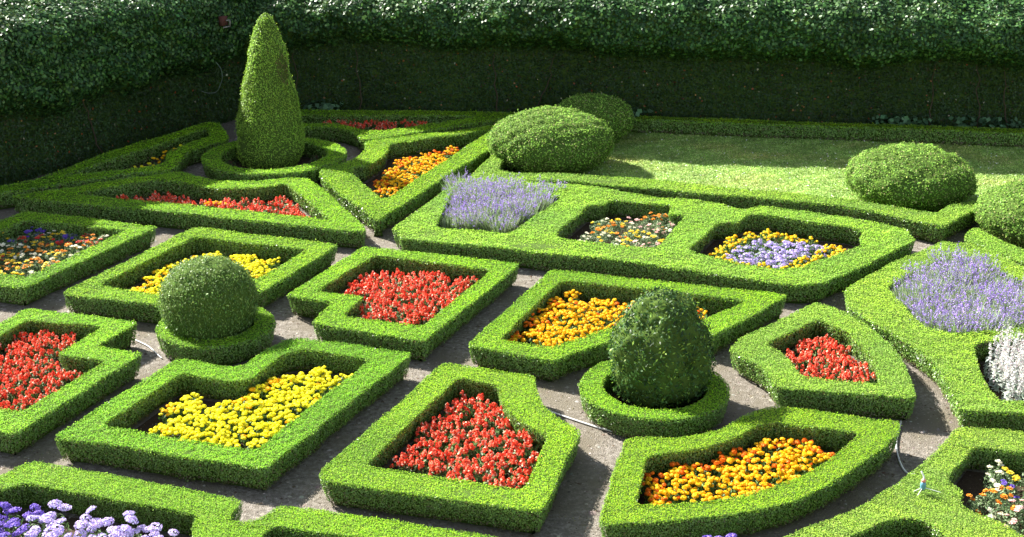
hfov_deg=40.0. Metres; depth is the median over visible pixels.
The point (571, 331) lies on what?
marigold plant
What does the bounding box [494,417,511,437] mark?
salvia plant
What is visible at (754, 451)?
marigold plant
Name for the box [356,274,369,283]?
salvia plant
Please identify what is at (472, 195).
lavender plant
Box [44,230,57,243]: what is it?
mixed flower plant
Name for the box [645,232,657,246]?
mixed flower plant
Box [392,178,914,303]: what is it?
box hedge
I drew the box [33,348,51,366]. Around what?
salvia plant
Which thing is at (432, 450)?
salvia plant
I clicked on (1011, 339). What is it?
silver leaved plant
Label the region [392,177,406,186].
marigold plant
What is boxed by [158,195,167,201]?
salvia plant
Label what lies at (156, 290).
marigold plant
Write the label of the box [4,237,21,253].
mixed flower plant
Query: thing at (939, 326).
lavender plant
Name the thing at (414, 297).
salvia plant
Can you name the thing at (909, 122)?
broad leaved plant
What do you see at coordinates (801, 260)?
marigold plant
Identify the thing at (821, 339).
salvia plant
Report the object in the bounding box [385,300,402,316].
salvia plant
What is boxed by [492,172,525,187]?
lavender plant
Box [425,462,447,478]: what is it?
salvia plant
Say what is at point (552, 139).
domed bush
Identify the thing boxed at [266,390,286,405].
marigold plant
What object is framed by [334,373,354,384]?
marigold plant
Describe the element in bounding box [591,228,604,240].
mixed flower plant
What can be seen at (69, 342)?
salvia plant
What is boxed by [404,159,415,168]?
marigold plant
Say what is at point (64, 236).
mixed flower plant
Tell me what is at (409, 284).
salvia plant
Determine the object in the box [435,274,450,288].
salvia plant
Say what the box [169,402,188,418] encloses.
marigold plant
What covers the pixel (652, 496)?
marigold plant
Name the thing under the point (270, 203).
salvia plant
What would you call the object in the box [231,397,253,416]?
marigold plant
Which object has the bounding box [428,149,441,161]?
marigold plant
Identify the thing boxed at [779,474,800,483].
marigold plant
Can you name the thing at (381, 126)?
salvia plant
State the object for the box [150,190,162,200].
salvia plant
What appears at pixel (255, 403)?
marigold plant
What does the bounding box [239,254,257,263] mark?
marigold plant
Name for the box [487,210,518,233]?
lavender plant
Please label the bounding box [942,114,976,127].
broad leaved plant
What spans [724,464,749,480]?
marigold plant
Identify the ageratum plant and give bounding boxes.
[725,253,737,258]
[731,249,743,259]
[734,246,745,257]
[734,258,745,263]
[738,253,751,260]
[743,246,757,255]
[744,258,757,264]
[745,255,760,262]
[750,243,763,250]
[751,238,764,247]
[754,253,766,262]
[755,250,767,256]
[758,256,770,265]
[764,242,773,250]
[764,253,775,262]
[765,240,777,250]
[766,260,776,268]
[768,250,781,262]
[769,246,781,251]
[773,243,786,250]
[773,254,783,263]
[774,259,791,267]
[775,263,788,270]
[777,254,791,262]
[779,248,789,258]
[784,241,795,248]
[786,248,798,255]
[786,254,797,265]
[790,251,799,262]
[793,241,805,248]
[796,246,803,253]
[798,252,810,261]
[799,248,811,258]
[803,245,816,254]
[809,244,820,253]
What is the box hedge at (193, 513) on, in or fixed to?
on the ground at (574, 506)
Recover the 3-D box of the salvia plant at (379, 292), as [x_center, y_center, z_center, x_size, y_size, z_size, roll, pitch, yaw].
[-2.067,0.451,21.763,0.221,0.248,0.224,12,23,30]
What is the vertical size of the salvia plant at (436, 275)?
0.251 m
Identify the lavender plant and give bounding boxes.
[440,211,459,229]
[441,166,475,187]
[442,204,467,225]
[443,181,476,193]
[443,205,463,218]
[445,197,471,210]
[446,187,478,209]
[448,179,482,195]
[448,183,490,200]
[449,208,479,229]
[452,198,483,214]
[454,177,485,194]
[456,190,490,203]
[459,200,493,222]
[459,209,490,231]
[464,173,496,187]
[466,177,500,200]
[469,198,509,218]
[470,188,507,208]
[472,181,500,192]
[472,196,514,216]
[478,207,512,232]
[480,179,507,199]
[482,177,515,195]
[485,198,518,218]
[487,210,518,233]
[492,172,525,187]
[494,208,519,232]
[495,178,529,195]
[498,193,526,203]
[502,201,534,229]
[503,189,530,200]
[503,194,535,210]
[504,193,543,222]
[507,189,550,210]
[515,178,543,191]
[517,185,556,213]
[535,176,567,191]
[536,189,558,207]
[888,279,921,296]
[890,281,915,302]
[892,279,937,303]
[894,272,924,289]
[895,273,948,302]
[896,291,932,310]
[901,259,940,281]
[901,294,943,317]
[902,260,942,278]
[904,270,948,294]
[909,300,961,326]
[909,302,953,329]
[912,267,955,287]
[912,288,952,311]
[914,286,954,304]
[923,259,956,277]
[924,241,967,268]
[925,284,974,308]
[926,251,959,269]
[927,304,973,334]
[929,261,975,283]
[930,276,960,290]
[934,277,972,298]
[934,301,976,321]
[938,304,986,334]
[939,249,998,274]
[941,268,979,294]
[945,295,986,314]
[948,247,979,263]
[948,303,995,328]
[949,257,993,283]
[951,284,987,302]
[952,272,983,286]
[952,293,990,310]
[953,293,992,316]
[957,250,998,269]
[957,283,985,297]
[964,275,994,293]
[964,304,1012,328]
[965,257,1003,283]
[965,302,1015,332]
[967,280,1011,304]
[968,270,1005,287]
[968,292,996,307]
[973,277,1004,291]
[976,265,1016,290]
[978,284,1023,308]
[981,284,1023,302]
[984,298,1023,328]
[986,277,1022,293]
[988,292,1023,316]
[997,275,1023,296]
[1000,281,1023,307]
[1006,302,1023,327]
[1012,301,1023,319]
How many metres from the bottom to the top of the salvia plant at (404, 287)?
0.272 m
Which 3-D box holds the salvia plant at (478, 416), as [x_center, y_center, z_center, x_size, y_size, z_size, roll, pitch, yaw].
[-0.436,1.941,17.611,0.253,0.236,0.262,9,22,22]
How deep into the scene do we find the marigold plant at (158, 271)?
22.64 m
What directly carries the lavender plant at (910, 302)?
on the bed soil
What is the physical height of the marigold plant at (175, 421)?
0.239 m
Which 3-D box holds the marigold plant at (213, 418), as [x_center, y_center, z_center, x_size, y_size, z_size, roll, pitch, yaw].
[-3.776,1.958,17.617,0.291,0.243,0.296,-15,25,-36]
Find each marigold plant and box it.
[136,282,152,291]
[140,287,155,294]
[142,274,161,286]
[148,423,171,435]
[151,277,164,288]
[152,267,169,280]
[154,283,161,292]
[158,404,182,424]
[160,426,183,440]
[166,262,178,270]
[167,415,187,427]
[168,424,189,436]
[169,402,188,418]
[178,436,201,442]
[179,427,201,439]
[180,392,202,410]
[182,413,200,435]
[183,405,201,421]
[184,400,206,421]
[193,418,214,438]
[194,431,214,443]
[200,412,222,431]
[201,407,221,420]
[206,251,222,256]
[206,435,229,448]
[208,421,231,438]
[211,407,233,432]
[212,400,233,413]
[212,428,234,445]
[218,436,240,448]
[221,413,238,432]
[225,419,247,438]
[229,254,244,259]
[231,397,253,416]
[232,403,252,422]
[232,426,256,447]
[233,258,250,267]
[238,393,258,408]
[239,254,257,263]
[239,411,260,431]
[241,262,252,271]
[245,264,261,277]
[246,421,271,439]
[246,438,267,450]
[248,384,270,399]
[249,399,272,415]
[250,260,268,274]
[251,270,265,278]
[252,259,268,272]
[254,405,273,422]
[260,426,279,445]
[261,268,275,273]
[263,257,280,269]
[263,420,284,437]
[264,376,284,395]
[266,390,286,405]
[267,398,287,416]
[267,412,287,425]
[269,383,290,403]
[270,404,292,424]
[280,375,300,390]
[281,375,300,390]
[281,394,301,410]
[285,413,299,426]
[287,385,305,402]
[287,399,309,415]
[296,371,314,389]
[299,390,321,401]
[304,383,326,401]
[304,397,318,409]
[305,377,326,393]
[311,365,331,381]
[312,369,330,385]
[324,377,341,392]
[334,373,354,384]
[372,188,385,198]
[373,179,385,189]
[375,182,388,194]
[380,180,395,193]
[381,187,396,197]
[382,170,395,179]
[382,175,395,184]
[386,189,398,196]
[387,166,400,172]
[387,171,400,181]
[390,183,406,189]
[392,159,403,168]
[392,169,405,175]
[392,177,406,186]
[396,162,410,170]
[397,173,410,181]
[402,156,412,164]
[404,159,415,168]
[404,166,419,175]
[405,175,417,180]
[410,168,423,176]
[412,162,426,167]
[413,156,425,165]
[418,165,431,174]
[420,153,433,161]
[420,160,431,167]
[422,157,435,166]
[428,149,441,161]
[428,162,437,168]
[429,154,443,162]
[442,149,456,157]
[446,145,458,155]
[506,331,523,341]
[507,335,525,343]
[521,331,539,344]
[522,318,537,332]
[525,327,543,343]
[528,313,547,323]
[533,320,551,331]
[533,331,551,343]
[533,338,551,346]
[534,308,552,321]
[543,312,558,326]
[546,296,564,309]
[546,326,563,337]
[547,301,565,316]
[547,338,561,346]
[550,330,568,344]
[551,309,569,321]
[552,321,569,331]
[559,303,577,318]
[560,310,580,328]
[560,328,577,339]
[563,289,581,303]
[565,297,583,311]
[567,330,586,339]
[568,319,588,336]
[576,301,594,313]
[577,306,592,322]
[578,324,597,334]
[582,314,602,326]
[586,307,602,320]
[588,318,604,330]
[589,298,605,311]
[597,301,615,314]
[600,312,616,326]
[601,298,618,310]
[602,308,620,325]
[613,303,627,312]
[641,471,657,497]
[644,489,669,503]
[645,482,668,502]
[649,497,671,507]
[658,470,681,490]
[665,486,688,506]
[667,462,690,480]
[672,479,697,501]
[676,469,697,487]
[686,489,713,503]
[688,477,713,497]
[689,462,711,485]
[697,309,707,318]
[697,474,723,498]
[708,251,720,257]
[709,451,734,474]
[711,461,732,482]
[711,490,732,502]
[712,245,725,255]
[715,248,727,255]
[716,477,741,497]
[721,472,745,490]
[723,237,734,245]
[723,242,734,251]
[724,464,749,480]
[726,234,737,241]
[726,244,736,253]
[726,447,750,464]
[731,490,752,497]
[732,240,743,247]
[735,238,748,246]
[735,480,756,493]
[736,455,760,478]
[740,447,763,465]
[741,235,755,245]
[742,231,754,242]
[744,474,767,487]
[748,465,771,485]
[749,235,762,245]
[754,438,775,459]
[757,229,771,240]
[757,482,774,490]
[760,228,771,239]
[760,453,785,479]
[763,234,774,242]
[767,468,790,485]
[771,232,784,243]
[771,450,791,465]
[774,437,794,454]
[775,460,800,480]
[776,450,798,471]
[778,233,789,245]
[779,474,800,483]
[784,446,803,462]
[785,236,798,246]
[787,234,800,244]
[788,261,800,267]
[791,459,812,477]
[793,438,816,455]
[794,257,805,266]
[797,450,817,470]
[798,255,810,264]
[802,445,823,464]
[806,236,817,244]
[812,249,825,261]
[813,452,835,466]
[820,245,830,254]
[825,244,836,253]
[831,245,845,253]
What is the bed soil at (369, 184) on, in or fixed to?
on the ground at (574, 506)
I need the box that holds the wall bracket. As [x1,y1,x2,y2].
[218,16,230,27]
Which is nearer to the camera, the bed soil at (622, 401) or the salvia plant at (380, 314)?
the bed soil at (622, 401)
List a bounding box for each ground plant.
[227,159,236,165]
[311,155,320,160]
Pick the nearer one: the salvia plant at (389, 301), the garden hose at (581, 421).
the garden hose at (581, 421)
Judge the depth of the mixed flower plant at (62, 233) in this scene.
24.29 m
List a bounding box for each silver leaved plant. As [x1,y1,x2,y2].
[983,328,1010,373]
[983,341,1005,381]
[986,324,1014,368]
[988,347,1012,392]
[990,349,1012,383]
[996,322,1019,354]
[1000,363,1023,401]
[1004,332,1023,367]
[1004,349,1023,396]
[1006,340,1023,377]
[1009,334,1023,359]
[1010,354,1023,393]
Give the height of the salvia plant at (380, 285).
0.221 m
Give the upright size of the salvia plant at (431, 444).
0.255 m
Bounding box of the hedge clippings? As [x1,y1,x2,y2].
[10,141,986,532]
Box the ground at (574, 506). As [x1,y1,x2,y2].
[0,120,1023,536]
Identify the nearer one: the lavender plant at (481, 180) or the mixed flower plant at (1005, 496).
the mixed flower plant at (1005, 496)
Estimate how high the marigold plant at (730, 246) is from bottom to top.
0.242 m
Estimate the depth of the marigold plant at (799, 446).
16.93 m
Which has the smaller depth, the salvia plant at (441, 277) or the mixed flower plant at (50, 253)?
the salvia plant at (441, 277)
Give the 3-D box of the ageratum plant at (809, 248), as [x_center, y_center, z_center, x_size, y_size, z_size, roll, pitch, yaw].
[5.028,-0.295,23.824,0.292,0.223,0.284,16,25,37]
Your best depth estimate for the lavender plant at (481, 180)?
26.68 m
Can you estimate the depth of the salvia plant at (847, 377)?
18.75 m
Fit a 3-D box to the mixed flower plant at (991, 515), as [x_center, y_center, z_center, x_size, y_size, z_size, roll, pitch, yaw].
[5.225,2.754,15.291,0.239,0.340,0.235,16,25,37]
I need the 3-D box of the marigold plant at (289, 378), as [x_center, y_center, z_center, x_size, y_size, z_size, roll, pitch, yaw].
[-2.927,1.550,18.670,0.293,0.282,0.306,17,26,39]
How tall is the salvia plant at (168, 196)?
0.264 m
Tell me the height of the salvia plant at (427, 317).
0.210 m
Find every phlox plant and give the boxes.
[0,502,22,536]
[0,521,8,536]
[0,522,26,536]
[3,517,29,536]
[21,503,53,536]
[24,525,52,536]
[26,514,50,536]
[42,517,68,536]
[44,499,71,535]
[45,524,71,536]
[73,521,89,536]
[74,505,104,536]
[86,517,113,536]
[88,533,105,536]
[107,525,132,536]
[119,510,145,536]
[122,516,151,536]
[141,522,163,536]
[168,529,178,535]
[725,533,736,536]
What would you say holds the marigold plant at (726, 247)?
on the bed soil at (712, 246)
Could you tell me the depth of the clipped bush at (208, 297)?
19.65 m
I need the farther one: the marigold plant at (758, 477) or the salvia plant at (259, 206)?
the salvia plant at (259, 206)
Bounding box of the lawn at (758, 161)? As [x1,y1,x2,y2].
[507,133,1023,211]
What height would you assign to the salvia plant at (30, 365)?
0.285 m
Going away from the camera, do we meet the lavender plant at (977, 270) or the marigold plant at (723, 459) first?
the marigold plant at (723, 459)
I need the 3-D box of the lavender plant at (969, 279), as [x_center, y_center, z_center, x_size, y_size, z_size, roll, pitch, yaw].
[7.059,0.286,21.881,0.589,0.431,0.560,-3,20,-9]
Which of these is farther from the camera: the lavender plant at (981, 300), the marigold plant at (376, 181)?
the marigold plant at (376, 181)
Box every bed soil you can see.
[0,240,87,277]
[0,509,168,536]
[1,341,67,407]
[130,258,280,289]
[134,371,342,450]
[138,157,165,168]
[144,196,305,216]
[233,157,318,170]
[359,275,454,325]
[362,149,460,197]
[384,404,537,486]
[520,300,707,344]
[568,217,669,246]
[611,392,698,409]
[637,447,835,506]
[702,233,855,265]
[788,344,869,381]
[956,471,1023,535]
[977,363,1022,402]
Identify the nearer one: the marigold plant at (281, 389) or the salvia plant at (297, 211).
the marigold plant at (281, 389)
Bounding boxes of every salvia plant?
[0,355,9,370]
[0,362,10,375]
[0,367,16,382]
[0,371,15,386]
[0,381,16,395]
[0,387,6,399]
[0,392,10,406]
[0,400,17,408]
[0,405,14,411]
[2,355,21,372]
[3,348,24,362]
[4,343,20,355]
[5,385,24,405]
[7,358,23,379]
[10,340,28,348]
[12,394,32,411]
[13,331,29,348]
[13,373,29,390]
[14,367,29,387]
[16,344,34,356]
[16,347,33,362]
[16,398,33,411]
[22,360,40,381]
[23,357,39,375]
[24,333,38,346]
[24,387,38,405]
[26,378,43,395]
[28,342,45,359]
[28,366,46,383]
[31,335,46,352]
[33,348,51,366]
[33,393,45,405]
[35,329,53,346]
[38,357,55,368]
[40,332,57,348]
[42,338,59,351]
[42,373,57,390]
[42,387,59,397]
[43,361,60,376]
[43,377,62,394]
[50,342,65,360]
[51,365,65,383]
[56,372,75,388]
[61,337,77,348]
[62,331,79,347]
[66,370,82,384]
[116,194,128,200]
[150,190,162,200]
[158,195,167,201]
[162,191,172,200]
[162,198,175,203]
[169,195,180,203]
[179,194,190,201]
[199,198,211,206]
[206,201,217,207]
[218,201,230,207]
[224,197,235,207]
[230,201,241,208]
[236,197,250,209]
[249,205,259,211]
[253,197,264,206]
[256,204,265,210]
[263,205,274,213]
[267,197,278,208]
[270,210,283,214]
[272,202,283,210]
[278,195,287,204]
[282,199,294,208]
[286,203,300,210]
[288,206,298,214]
[291,209,302,215]
[344,286,359,296]
[346,280,361,295]
[351,282,364,298]
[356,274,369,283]
[357,303,369,318]
[358,280,372,290]
[359,288,374,303]
[362,284,378,298]
[362,312,375,321]
[365,120,374,130]
[365,271,375,279]
[366,292,379,309]
[367,308,381,321]
[368,277,382,288]
[370,281,382,290]
[370,297,386,309]
[370,301,385,317]
[371,119,378,127]
[372,289,384,300]
[374,122,384,129]
[375,311,387,322]
[376,270,390,282]
[377,293,390,305]
[379,273,392,289]
[381,284,396,298]
[383,125,394,129]
[383,298,398,311]
[383,309,398,322]
[383,311,399,323]
[384,289,396,301]
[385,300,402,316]
[386,278,397,291]
[388,121,397,128]
[389,452,411,473]
[391,268,404,284]
[394,284,411,298]
[394,294,409,306]
[396,287,411,305]
[396,305,412,320]
[398,276,412,286]
[399,318,410,324]
[400,119,409,127]
[402,313,417,325]
[402,448,419,468]
[403,271,415,282]
[403,300,418,312]
[404,303,418,318]
[405,279,416,292]
[405,442,423,461]
[406,455,428,475]
[407,121,416,127]
[407,318,421,325]
[408,284,421,301]
[408,293,422,305]
[413,273,425,289]
[413,308,426,324]
[413,425,434,443]
[414,296,432,308]
[414,437,429,450]
[415,280,428,293]
[416,288,430,301]
[418,303,431,313]
[419,270,431,280]
[419,420,437,439]
[422,314,433,325]
[422,440,442,460]
[422,446,440,469]
[423,293,437,306]
[424,285,435,292]
[425,275,435,287]
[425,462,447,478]
[426,458,446,475]
[427,298,441,312]
[427,306,437,318]
[428,429,446,447]
[430,288,442,303]
[431,270,445,281]
[431,280,445,295]
[431,414,446,429]
[432,421,450,436]
[432,449,450,467]
[434,294,450,309]
[434,435,452,451]
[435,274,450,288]
[437,284,450,297]
[439,303,447,312]
[441,402,460,425]
[443,290,454,303]
[444,437,464,457]
[445,400,464,414]
[446,295,455,305]
[446,413,462,430]
[446,466,462,480]
[447,457,467,476]
[448,428,467,445]
[449,282,462,293]
[449,416,470,438]
[449,430,468,447]
[450,447,468,464]
[451,404,470,422]
[453,390,468,408]
[454,276,468,287]
[454,286,467,296]
[455,463,473,480]
[457,278,471,289]
[458,473,475,484]
[459,458,478,476]
[462,399,479,416]
[462,442,481,459]
[463,429,483,449]
[466,276,477,289]
[467,413,484,430]
[467,462,485,483]
[468,418,487,434]
[470,393,488,412]
[471,447,489,469]
[472,430,489,451]
[473,402,492,421]
[479,439,500,456]
[480,427,496,442]
[480,456,499,476]
[483,467,504,487]
[484,399,499,413]
[484,409,500,430]
[485,461,502,482]
[488,449,508,471]
[490,476,506,489]
[491,406,505,425]
[493,435,510,453]
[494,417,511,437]
[496,416,514,433]
[496,454,516,477]
[502,429,518,445]
[503,438,523,460]
[505,468,522,488]
[506,449,524,468]
[507,479,525,490]
[510,461,531,482]
[511,432,525,449]
[513,441,532,460]
[513,456,532,476]
[517,470,530,488]
[518,429,530,443]
[522,434,540,452]
[529,451,541,466]
[785,348,799,367]
[790,357,804,371]
[793,341,807,356]
[797,349,812,367]
[798,338,813,353]
[798,353,815,372]
[804,363,820,376]
[806,371,820,379]
[807,338,823,356]
[808,340,824,359]
[809,362,823,377]
[814,353,828,372]
[816,334,831,348]
[819,348,835,365]
[819,357,836,373]
[820,366,835,378]
[821,342,836,354]
[824,338,837,350]
[831,354,846,365]
[832,350,848,360]
[832,373,846,381]
[834,366,848,378]
[835,344,851,356]
[837,358,851,373]
[841,354,857,371]
[841,372,856,381]
[842,375,855,381]
[848,366,863,380]
[850,361,869,375]
[851,374,868,383]
[861,366,876,384]
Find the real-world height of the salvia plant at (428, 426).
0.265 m
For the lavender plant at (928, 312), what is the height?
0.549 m
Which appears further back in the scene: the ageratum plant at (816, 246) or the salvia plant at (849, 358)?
the ageratum plant at (816, 246)
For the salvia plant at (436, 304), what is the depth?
21.37 m
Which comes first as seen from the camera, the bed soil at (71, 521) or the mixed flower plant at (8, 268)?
the bed soil at (71, 521)
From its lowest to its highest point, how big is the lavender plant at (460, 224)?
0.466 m
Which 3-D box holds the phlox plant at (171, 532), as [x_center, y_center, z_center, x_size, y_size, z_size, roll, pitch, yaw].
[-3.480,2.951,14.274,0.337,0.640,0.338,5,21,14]
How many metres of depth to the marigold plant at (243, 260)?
23.08 m
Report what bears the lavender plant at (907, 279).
on the bed soil
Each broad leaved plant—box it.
[301,99,327,110]
[318,99,342,109]
[630,105,652,116]
[869,114,903,125]
[883,114,916,125]
[901,113,932,125]
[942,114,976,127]
[973,115,1000,126]
[991,116,1017,129]
[1010,121,1023,129]
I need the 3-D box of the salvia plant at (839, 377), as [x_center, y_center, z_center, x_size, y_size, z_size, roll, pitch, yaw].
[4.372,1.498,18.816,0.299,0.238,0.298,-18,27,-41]
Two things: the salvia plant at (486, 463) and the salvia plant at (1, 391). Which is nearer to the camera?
the salvia plant at (486, 463)
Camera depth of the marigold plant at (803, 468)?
16.41 m
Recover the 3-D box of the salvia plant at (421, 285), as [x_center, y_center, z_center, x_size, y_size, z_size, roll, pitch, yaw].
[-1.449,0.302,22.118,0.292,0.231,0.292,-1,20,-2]
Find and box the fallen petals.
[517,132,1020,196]
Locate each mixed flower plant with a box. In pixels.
[0,242,8,255]
[0,252,8,264]
[0,262,19,274]
[1,255,12,272]
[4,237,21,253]
[4,259,17,273]
[6,244,20,258]
[6,247,19,261]
[7,253,19,266]
[11,266,25,276]
[12,238,30,252]
[13,253,28,264]
[14,243,29,256]
[15,264,34,276]
[16,235,28,244]
[17,260,34,274]
[21,245,36,260]
[22,227,33,240]
[24,230,39,242]
[28,257,40,268]
[29,252,44,264]
[30,239,44,251]
[30,257,44,271]
[33,234,47,246]
[34,228,46,238]
[34,243,49,254]
[35,249,51,259]
[41,233,56,245]
[43,250,59,261]
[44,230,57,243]
[45,243,60,258]
[46,238,60,251]
[46,260,60,266]
[52,252,65,261]
[55,230,71,241]
[55,240,69,250]
[55,249,69,259]
[57,234,72,249]
[64,243,77,258]
[66,233,79,243]
[68,244,81,254]
[70,236,83,248]
[75,239,88,250]
[81,232,96,243]
[82,241,96,251]
[85,234,99,244]
[96,234,108,241]
[156,155,164,164]
[579,232,593,241]
[590,221,606,231]
[590,226,605,239]
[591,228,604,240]
[596,231,611,242]
[597,217,609,229]
[602,229,615,243]
[606,221,618,230]
[609,218,623,228]
[609,223,623,237]
[610,238,624,243]
[612,232,628,242]
[616,220,628,233]
[621,237,632,247]
[622,229,635,240]
[626,216,635,229]
[628,222,638,237]
[630,218,643,232]
[630,231,642,242]
[630,240,644,246]
[631,229,646,241]
[635,236,650,247]
[638,216,651,229]
[642,223,656,235]
[643,212,655,226]
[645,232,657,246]
[646,242,660,248]
[650,228,666,243]
[651,216,664,228]
[652,220,664,233]
[654,225,668,238]
[656,213,668,227]
[662,227,672,238]
[664,221,675,232]
[961,494,983,516]
[973,488,997,514]
[983,459,1006,484]
[983,470,1003,493]
[983,478,1005,506]
[985,507,1004,524]
[990,493,1016,524]
[993,479,1014,502]
[993,485,1019,512]
[999,467,1023,496]
[1001,518,1021,532]
[1002,505,1023,534]
[1003,499,1023,526]
[1011,492,1023,512]
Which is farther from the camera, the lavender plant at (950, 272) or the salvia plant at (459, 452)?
the lavender plant at (950, 272)
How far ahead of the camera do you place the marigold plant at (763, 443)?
16.91 m
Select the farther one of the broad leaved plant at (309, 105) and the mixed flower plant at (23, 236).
the broad leaved plant at (309, 105)
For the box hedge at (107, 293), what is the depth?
22.61 m
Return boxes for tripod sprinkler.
[915,471,940,495]
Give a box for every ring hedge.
[155,306,276,365]
[200,137,346,183]
[577,361,730,439]
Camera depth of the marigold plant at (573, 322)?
20.56 m
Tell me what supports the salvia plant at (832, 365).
on the bed soil at (820, 364)
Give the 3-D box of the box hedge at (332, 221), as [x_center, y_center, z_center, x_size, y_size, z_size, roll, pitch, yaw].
[-5.488,-1.287,26.295,7.048,0.432,2.870,6,21,16]
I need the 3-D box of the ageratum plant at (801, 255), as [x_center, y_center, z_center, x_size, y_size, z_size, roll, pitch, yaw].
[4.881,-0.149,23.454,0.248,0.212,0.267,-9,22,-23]
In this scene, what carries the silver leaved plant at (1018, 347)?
on the bed soil at (981, 371)
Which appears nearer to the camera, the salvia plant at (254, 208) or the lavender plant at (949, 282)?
the lavender plant at (949, 282)
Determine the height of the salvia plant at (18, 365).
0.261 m
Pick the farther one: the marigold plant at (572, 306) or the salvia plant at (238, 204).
the salvia plant at (238, 204)
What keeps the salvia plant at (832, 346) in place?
on the bed soil at (820, 364)
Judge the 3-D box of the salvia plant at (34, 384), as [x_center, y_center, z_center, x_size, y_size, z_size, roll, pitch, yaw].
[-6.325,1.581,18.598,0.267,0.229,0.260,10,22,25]
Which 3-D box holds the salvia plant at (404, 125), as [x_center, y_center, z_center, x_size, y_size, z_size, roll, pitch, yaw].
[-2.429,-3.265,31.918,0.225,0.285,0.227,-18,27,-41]
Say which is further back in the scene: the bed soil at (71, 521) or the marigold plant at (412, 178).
the marigold plant at (412, 178)
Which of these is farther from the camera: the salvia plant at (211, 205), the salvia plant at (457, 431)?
the salvia plant at (211, 205)
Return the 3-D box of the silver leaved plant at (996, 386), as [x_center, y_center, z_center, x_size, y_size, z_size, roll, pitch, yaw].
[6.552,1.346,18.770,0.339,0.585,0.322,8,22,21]
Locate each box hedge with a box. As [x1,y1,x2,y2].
[0,121,228,208]
[0,211,156,305]
[0,308,141,454]
[0,460,494,536]
[12,171,365,249]
[55,337,410,490]
[63,227,337,323]
[286,246,518,361]
[300,109,514,150]
[319,124,494,236]
[319,362,580,533]
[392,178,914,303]
[469,269,786,381]
[470,154,1013,243]
[599,406,901,536]
[629,115,1023,147]
[729,302,916,420]
[784,426,1023,536]
[842,241,1023,432]
[964,227,1023,268]
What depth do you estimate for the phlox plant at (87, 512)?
14.68 m
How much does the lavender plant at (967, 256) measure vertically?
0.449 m
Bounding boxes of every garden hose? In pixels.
[135,340,161,358]
[549,410,611,431]
[895,421,911,473]
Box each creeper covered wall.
[0,0,260,185]
[239,0,1023,128]
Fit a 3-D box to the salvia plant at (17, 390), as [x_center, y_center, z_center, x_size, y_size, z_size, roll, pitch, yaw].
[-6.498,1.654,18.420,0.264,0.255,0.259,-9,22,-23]
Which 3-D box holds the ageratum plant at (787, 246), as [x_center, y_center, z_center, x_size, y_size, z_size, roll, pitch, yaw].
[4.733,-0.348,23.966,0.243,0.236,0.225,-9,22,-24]
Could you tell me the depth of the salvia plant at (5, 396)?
18.25 m
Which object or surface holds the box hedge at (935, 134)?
on the ground at (574, 506)
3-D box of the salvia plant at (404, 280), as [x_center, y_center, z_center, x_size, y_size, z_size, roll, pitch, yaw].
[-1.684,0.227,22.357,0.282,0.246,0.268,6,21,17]
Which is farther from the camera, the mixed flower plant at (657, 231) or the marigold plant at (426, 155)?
the marigold plant at (426, 155)
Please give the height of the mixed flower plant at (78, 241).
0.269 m
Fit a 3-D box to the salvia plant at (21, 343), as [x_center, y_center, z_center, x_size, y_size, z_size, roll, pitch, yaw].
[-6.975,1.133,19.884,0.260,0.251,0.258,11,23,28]
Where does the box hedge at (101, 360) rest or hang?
on the ground at (574, 506)
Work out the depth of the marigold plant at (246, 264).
22.92 m
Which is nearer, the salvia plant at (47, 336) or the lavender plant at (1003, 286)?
the salvia plant at (47, 336)
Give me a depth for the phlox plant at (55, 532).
14.33 m
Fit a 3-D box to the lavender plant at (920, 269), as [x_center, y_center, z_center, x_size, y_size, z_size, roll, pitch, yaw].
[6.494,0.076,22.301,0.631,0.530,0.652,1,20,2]
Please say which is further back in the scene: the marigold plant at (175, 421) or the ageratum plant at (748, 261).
the ageratum plant at (748, 261)
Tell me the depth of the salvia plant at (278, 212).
25.61 m
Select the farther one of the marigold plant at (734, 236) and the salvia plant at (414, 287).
the marigold plant at (734, 236)
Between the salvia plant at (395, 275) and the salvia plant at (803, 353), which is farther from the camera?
the salvia plant at (395, 275)
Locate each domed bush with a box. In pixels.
[484,104,615,173]
[557,91,634,142]
[844,140,978,212]
[972,179,1023,248]
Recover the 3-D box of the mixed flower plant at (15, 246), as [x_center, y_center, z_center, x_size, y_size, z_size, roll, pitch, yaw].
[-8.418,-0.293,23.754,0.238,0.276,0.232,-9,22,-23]
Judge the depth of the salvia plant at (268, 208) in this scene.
25.72 m
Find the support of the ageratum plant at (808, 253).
on the bed soil at (712, 246)
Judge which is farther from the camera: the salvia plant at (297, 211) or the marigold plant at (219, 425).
the salvia plant at (297, 211)
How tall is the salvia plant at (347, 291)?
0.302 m
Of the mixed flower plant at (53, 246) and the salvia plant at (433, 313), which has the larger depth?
the mixed flower plant at (53, 246)
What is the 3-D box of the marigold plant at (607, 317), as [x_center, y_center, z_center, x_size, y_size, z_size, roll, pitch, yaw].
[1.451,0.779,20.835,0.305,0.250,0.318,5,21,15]
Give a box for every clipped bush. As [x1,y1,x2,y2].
[157,253,260,340]
[234,12,305,169]
[606,284,716,410]
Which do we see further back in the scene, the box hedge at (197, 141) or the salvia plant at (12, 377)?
the box hedge at (197, 141)
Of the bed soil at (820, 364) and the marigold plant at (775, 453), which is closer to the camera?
the marigold plant at (775, 453)
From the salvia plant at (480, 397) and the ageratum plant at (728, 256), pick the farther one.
the ageratum plant at (728, 256)
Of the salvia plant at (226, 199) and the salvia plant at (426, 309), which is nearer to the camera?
the salvia plant at (426, 309)
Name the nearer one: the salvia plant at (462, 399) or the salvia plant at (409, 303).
the salvia plant at (462, 399)
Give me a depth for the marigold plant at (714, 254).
23.48 m
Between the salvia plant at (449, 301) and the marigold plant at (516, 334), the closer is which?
the marigold plant at (516, 334)
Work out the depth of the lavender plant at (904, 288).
21.69 m

